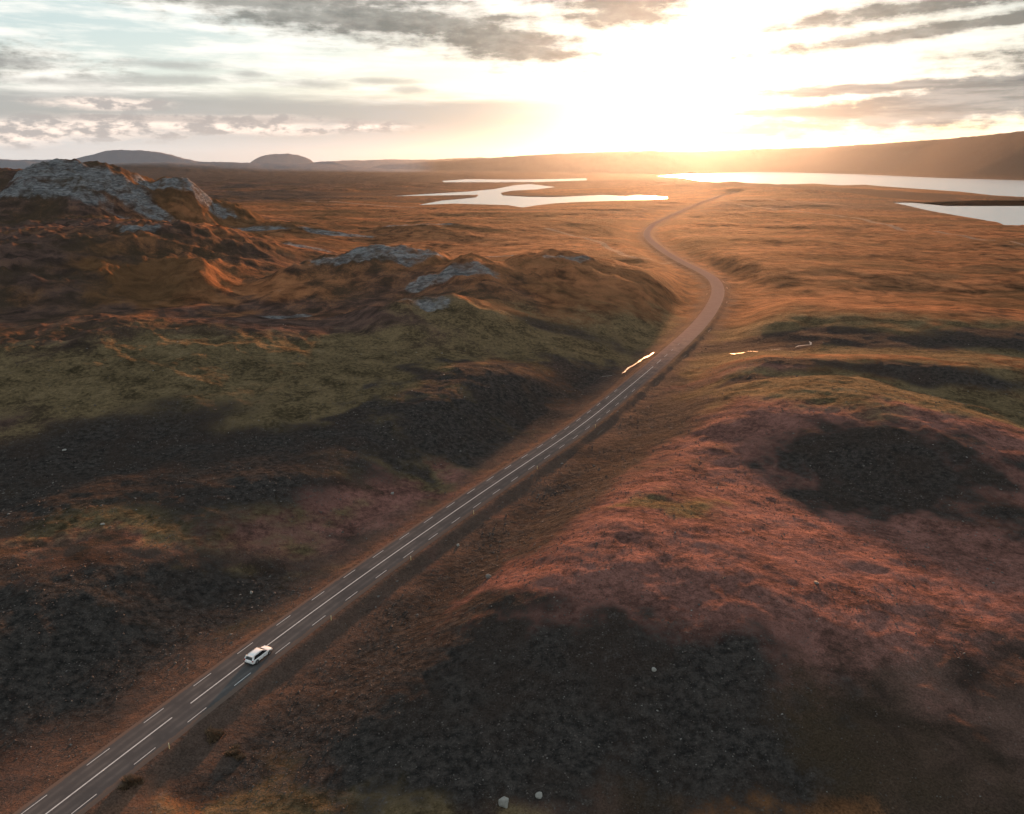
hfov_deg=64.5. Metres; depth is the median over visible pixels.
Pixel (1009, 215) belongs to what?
lake
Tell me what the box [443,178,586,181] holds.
lake
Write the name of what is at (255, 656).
estate car
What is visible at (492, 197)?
lake
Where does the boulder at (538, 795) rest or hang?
on the ground at (326, 257)
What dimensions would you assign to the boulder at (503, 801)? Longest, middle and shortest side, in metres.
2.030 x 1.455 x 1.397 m
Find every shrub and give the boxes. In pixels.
[116,773,145,790]
[204,724,226,743]
[223,742,246,760]
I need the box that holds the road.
[13,192,735,813]
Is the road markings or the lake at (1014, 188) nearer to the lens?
the road markings
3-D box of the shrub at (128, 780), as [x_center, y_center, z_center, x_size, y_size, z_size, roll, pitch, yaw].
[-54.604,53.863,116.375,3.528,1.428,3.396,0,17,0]
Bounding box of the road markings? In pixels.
[21,349,672,813]
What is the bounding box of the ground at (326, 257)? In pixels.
[0,131,1023,813]
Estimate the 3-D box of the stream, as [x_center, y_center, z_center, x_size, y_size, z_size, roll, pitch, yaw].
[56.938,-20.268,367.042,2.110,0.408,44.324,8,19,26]
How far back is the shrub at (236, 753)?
123.54 m
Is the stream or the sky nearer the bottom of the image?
the stream
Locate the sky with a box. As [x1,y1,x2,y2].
[0,0,1023,162]
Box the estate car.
[244,645,271,664]
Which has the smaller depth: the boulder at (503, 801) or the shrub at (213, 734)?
the boulder at (503, 801)
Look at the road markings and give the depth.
150.25 m
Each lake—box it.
[403,184,665,206]
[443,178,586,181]
[665,172,1023,205]
[898,200,1023,224]
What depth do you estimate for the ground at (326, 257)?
216.38 m
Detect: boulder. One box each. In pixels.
[498,796,508,807]
[535,792,541,798]

